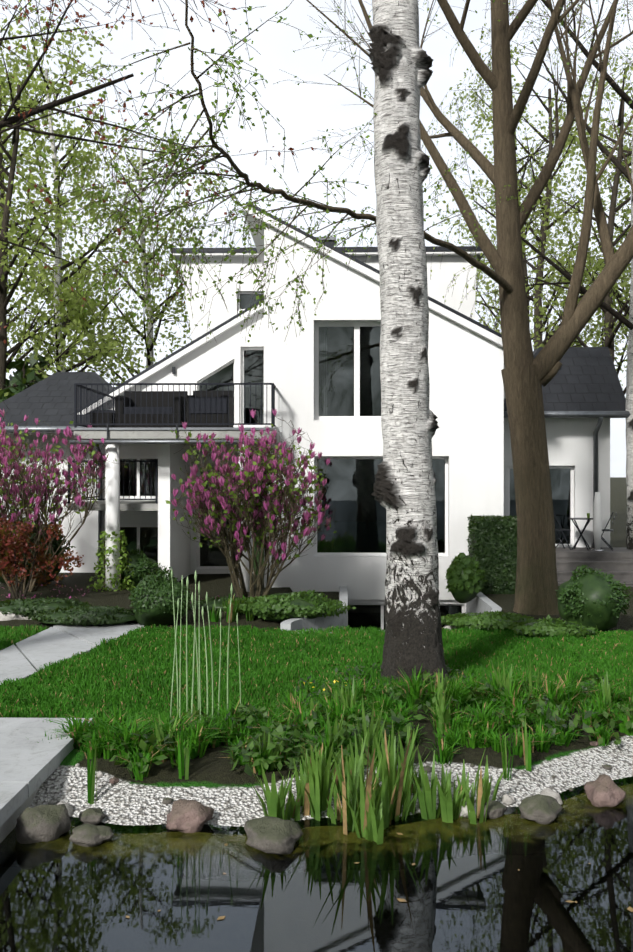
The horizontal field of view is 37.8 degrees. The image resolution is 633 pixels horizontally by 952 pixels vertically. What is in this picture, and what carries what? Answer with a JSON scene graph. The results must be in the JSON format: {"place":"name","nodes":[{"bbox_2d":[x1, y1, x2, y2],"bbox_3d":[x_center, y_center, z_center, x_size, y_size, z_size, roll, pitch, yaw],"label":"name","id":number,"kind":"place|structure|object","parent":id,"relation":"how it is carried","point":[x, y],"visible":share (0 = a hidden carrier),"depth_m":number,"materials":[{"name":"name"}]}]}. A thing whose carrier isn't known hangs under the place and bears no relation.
{"place":"outdoors","nodes":[
{"label":"outdoors","id":0,"kind":"place"},
{"bbox_2d":[0,776,632,951],"bbox_3d":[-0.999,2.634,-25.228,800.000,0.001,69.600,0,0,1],"label":"pond water","id":1,"kind":"structure","parent":0,"point":[471,891],"depth_m":5.89,"materials":[{"name":"black liquid"}]},
{"bbox_2d":[126,833,632,919],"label":"floating leaves","id":2,"kind":"object","parent":1,"relation":"on","point":[629,908],"visible":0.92,"depth_m":5.71,"materials":[{"name":"green plant"}]},
{"bbox_2d":[0,623,632,752],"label":"lawn grass","id":3,"kind":"structure","parent":0,"point":[107,672],"depth_m":11.62,"materials":[{"name":"green plant"}]},
{"bbox_2d":[0,477,632,826],"bbox_3d":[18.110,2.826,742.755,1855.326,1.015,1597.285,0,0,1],"label":"ground","id":4,"kind":"structure","parent":0,"point":[220,787],"depth_m":7.89,"materials":[{"name":"white gravel"}]},
{"bbox_2d":[0,368,40,402],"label":"tree","id":5,"kind":"object","parent":4,"relation":"on","point":[23,381],"visible":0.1,"depth_m":27.11,"materials":[{"name":"green plant"}]},
{"bbox_2d":[0,32,53,343],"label":"tree","id":6,"kind":"object","parent":4,"relation":"on","point":[5,157],"visible":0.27,"depth_m":37.51,"materials":[{"name":"green plant"}]},
{"bbox_2d":[6,351,53,386],"bbox_3d":[-9.385,-0.617,30.060,4.997,6.898,5.025,0,0,1],"label":"tree","id":7,"kind":"object","parent":4,"relation":"on","point":[18,365],"visible":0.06,"depth_m":29.87,"materials":[{"name":"green plant"}]},
{"bbox_2d":[0,518,75,585],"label":"shrub","id":8,"kind":"object","parent":4,"relation":"on","point":[56,543],"visible":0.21,"depth_m":19.66,"materials":[{"name":"red plant"}]},
{"bbox_2d":[0,517,83,599],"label":"red maple","id":9,"kind":"object","parent":4,"relation":"on","point":[10,555],"visible":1,"depth_m":17.05,"materials":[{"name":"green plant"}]},
{"bbox_2d":[0,596,93,616],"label":"ground cover","id":10,"kind":"object","parent":4,"relation":"on","point":[30,607],"visible":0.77,"depth_m":15.58,"materials":[{"name":"green plant"}]},
{"bbox_2d":[0,396,127,600],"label":"magnolia","id":11,"kind":"object","parent":4,"relation":"on","point":[25,488],"visible":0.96,"depth_m":18.57,"materials":[{"name":"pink plant"}]},
{"bbox_2d":[0,4,132,395],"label":"tree","id":12,"kind":"object","parent":4,"relation":"on","point":[4,273],"visible":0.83,"depth_m":29.03,"materials":[{"name":"green plant"}]},
{"bbox_2d":[0,47,140,382],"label":"tree","id":13,"kind":"object","parent":4,"relation":"on","point":[40,87],"visible":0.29,"depth_m":34.42,"materials":[{"name":"green plant"}]},
{"bbox_2d":[0,623,144,842],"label":"paved path","id":14,"kind":"structure","parent":4,"relation":"on","point":[29,767],"depth_m":8.44,"materials":[{"name":"grey concrete"}]},
{"bbox_2d":[28,605,136,626],"bbox_3d":[-3.639,2.294,15.229,2.046,0.326,1.471,0,0,1],"label":"ground cover","id":15,"kind":"object","parent":4,"relation":"on","point":[85,616],"visible":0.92,"depth_m":14.85,"materials":[{"name":"green plant"}]},
{"bbox_2d":[0,0,182,387],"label":"tree","id":16,"kind":"object","parent":4,"relation":"on","point":[73,161],"visible":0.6,"depth_m":32.20,"materials":[{"name":"green plant"}]},
{"bbox_2d":[15,126,231,385],"bbox_3d":[-7.752,-6.306,39.181,8.806,17.520,9.402,0,0,1],"label":"tree","id":17,"kind":"object","parent":4,"relation":"on","point":[151,309],"visible":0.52,"depth_m":38.63,"materials":[{"name":"green plant"}]},
{"bbox_2d":[121,548,162,587],"bbox_3d":[-3.739,1.987,19.471,1.054,0.950,1.042,0,0,1],"label":"shrub","id":18,"kind":"object","parent":4,"relation":"on","point":[142,566],"visible":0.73,"depth_m":19.15,"materials":[{"name":"green plant"}]},
{"bbox_2d":[128,565,190,625],"bbox_3d":[-2.531,1.946,14.980,1.094,1.002,1.095,0,0,1],"label":"boxwood ball","id":19,"kind":"object","parent":4,"relation":"on","point":[151,597],"visible":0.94,"depth_m":14.66,"materials":[{"name":"green plant"}]},
{"bbox_2d":[0,0,325,359],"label":"copper tree","id":20,"kind":"object","parent":4,"relation":"on","point":[6,121],"visible":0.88,"depth_m":10.04,"materials":[{"name":"green plant"}]},
{"bbox_2d":[67,383,275,591],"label":"balcony and columns","id":21,"kind":"structure","parent":4,"relation":"on","point":[146,417],"depth_m":19.04,"materials":[{"name":"paint"}]},
{"bbox_2d":[170,569,240,727],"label":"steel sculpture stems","id":22,"kind":"object","parent":4,"relation":"on","point":[198,669],"visible":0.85,"depth_m":9.03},
{"bbox_2d":[188,596,253,611],"bbox_3d":[-1.448,2.275,16.410,1.903,0.315,1.315,0,0,1],"label":"ground cover","id":23,"kind":"object","parent":4,"relation":"on","point":[218,601],"visible":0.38,"depth_m":16.12,"materials":[{"name":"green plant"}]},
{"bbox_2d":[166,409,336,613],"bbox_3d":[-1.194,0.678,17.076,3.091,3.641,3.408,0,0,1],"label":"magnolia","id":24,"kind":"object","parent":4,"relation":"on","point":[249,479],"visible":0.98,"depth_m":16.66,"materials":[{"name":"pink plant"}]},
{"bbox_2d":[253,518,263,574],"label":"climbing plant","id":25,"kind":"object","parent":4,"relation":"on","point":[257,557],"depth_m":21.67,"materials":[{"name":"green plant"}]},
{"bbox_2d":[219,590,355,621],"bbox_3d":[-0.379,2.181,15.529,1.797,0.561,1.908,0,0,-44],"label":"ground cover","id":26,"kind":"object","parent":4,"relation":"on","point":[282,607],"visible":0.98,"depth_m":15.11,"materials":[{"name":"green plant"}]},
{"bbox_2d":[0,611,625,854],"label":"shore boulders","id":27,"kind":"object","parent":4,"relation":"on","point":[49,821],"visible":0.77,"depth_m":6.83,"materials":[{"name":"grey stone"}]},
{"bbox_2d":[0,202,629,629],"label":"house","id":28,"kind":"structure","parent":4,"relation":"on","point":[322,370],"depth_m":19.60,"materials":[{"name":"white paint"}]},
{"bbox_2d":[13,0,632,614],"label":"tree","id":29,"kind":"object","parent":4,"relation":"on","point":[527,374],"visible":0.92,"depth_m":15.61,"materials":[{"name":"brown plant"}]},
{"bbox_2d":[27,593,632,844],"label":"pond plants","id":30,"kind":"object","parent":4,"relation":"on","point":[371,809],"visible":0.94,"depth_m":8.18,"materials":[{"name":"green plant"}]},
{"bbox_2d":[280,586,501,633],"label":"lightwell walls","id":31,"kind":"structure","parent":4,"relation":"on","point":[481,602],"depth_m":15.86,"materials":[{"name":"concrete"}]},
{"bbox_2d":[366,0,450,685],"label":"birch","id":32,"kind":"object","parent":4,"relation":"on","point":[403,493],"visible":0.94,"depth_m":10.40,"materials":[{"name":"white plant"}]},
{"bbox_2d":[445,552,486,602],"bbox_3d":[2.837,1.947,17.678,0.788,0.983,0.828,0,0,35],"label":"round shrub","id":33,"kind":"object","parent":4,"relation":"on","point":[465,576],"visible":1,"depth_m":17.45,"materials":[{"name":"green plant"}]},
{"bbox_2d":[441,610,537,629],"bbox_3d":[2.726,2.295,14.694,1.909,0.305,1.175,0,0,1],"label":"ground cover","id":34,"kind":"object","parent":4,"relation":"on","point":[490,620],"visible":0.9,"depth_m":14.44,"materials":[{"name":"green plant"}]},
{"bbox_2d":[467,514,516,593],"bbox_3d":[3.630,1.626,18.816,1.068,1.681,1.038,0,0,1],"label":"hedge","id":35,"kind":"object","parent":4,"relation":"on","point":[493,545],"depth_m":18.37,"materials":[{"name":"green plant"}]},
{"bbox_2d":[421,0,632,549],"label":"tree","id":36,"kind":"object","parent":4,"relation":"on","point":[622,94],"visible":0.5,"depth_m":21.19,"materials":[{"name":"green plant"}]},
{"bbox_2d":[433,68,630,385],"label":"tree","id":37,"kind":"object","parent":4,"relation":"on","point":[523,168],"visible":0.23,"depth_m":40.04,"materials":[{"name":"green plant"}]},
{"bbox_2d":[442,44,630,372],"bbox_3d":[8.344,-6.864,32.920,7.838,18.633,8.874,0,0,-23],"label":"tree","id":38,"kind":"object","parent":4,"relation":"on","point":[539,270],"visible":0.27,"depth_m":33.25,"materials":[{"name":"green plant"}]},
{"bbox_2d":[510,614,597,637],"bbox_3d":[3.558,2.277,13.928,1.334,0.373,0.902,0,0,1],"label":"ground cover","id":39,"kind":"object","parent":4,"relation":"on","point":[547,627],"visible":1,"depth_m":13.67,"materials":[{"name":"green plant"}]},
{"bbox_2d":[489,48,632,398],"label":"tree","id":40,"kind":"object","parent":4,"relation":"on","point":[607,317],"visible":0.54,"depth_m":29.63,"materials":[{"name":"green plant"}]},
{"bbox_2d":[523,107,632,543],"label":"tree","id":41,"kind":"object","parent":4,"relation":"on","point":[625,147],"visible":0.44,"depth_m":31.90,"materials":[{"name":"green plant"}]},
{"bbox_2d":[545,42,632,345],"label":"tree","id":42,"kind":"object","parent":4,"relation":"on","point":[605,207],"visible":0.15,"depth_m":35.99,"materials":[{"name":"green plant"}]},
{"bbox_2d":[555,564,632,631],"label":"boxwood ball","id":43,"kind":"object","parent":4,"relation":"on","point":[590,598],"visible":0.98,"depth_m":14.18,"materials":[{"name":"green plant"}]},
{"bbox_2d":[556,547,632,586],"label":"terrace deck","id":44,"kind":"structure","parent":4,"relation":"on","point":[617,562],"depth_m":20.26,"materials":[{"name":"grey wood"}]},
{"bbox_2d":[554,492,616,550],"bbox_3d":[6.017,1.027,21.105,1.595,1.327,0.647,0,0,18],"label":"patio furniture","id":45,"kind":"object","parent":44,"relation":"on","point":[597,523],"visible":0.81,"depth_m":20.80,"materials":[{"name":"black metal"}]},
{"bbox_2d":[578,246,630,346],"bbox_3d":[12.485,-5.314,28.406,7.929,15.521,7.651,0,0,1],"label":"tree","id":46,"kind":"object","parent":4,"relation":"on","point":[615,325],"visible":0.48,"depth_m":29.39,"materials":[{"name":"green plant"}]},
{"bbox_2d":[0,0,632,476],"label":"sky","id":47,"kind":"structure","parent":0,"point":[303,109],"materials":[{"name":"white"}]},
{"bbox_2d":[1,784,632,861],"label":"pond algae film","id":48,"kind":"object","parent":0,"point":[331,832],"visible":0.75,"depth_m":6.75,"materials":[{"name":"green plant"}]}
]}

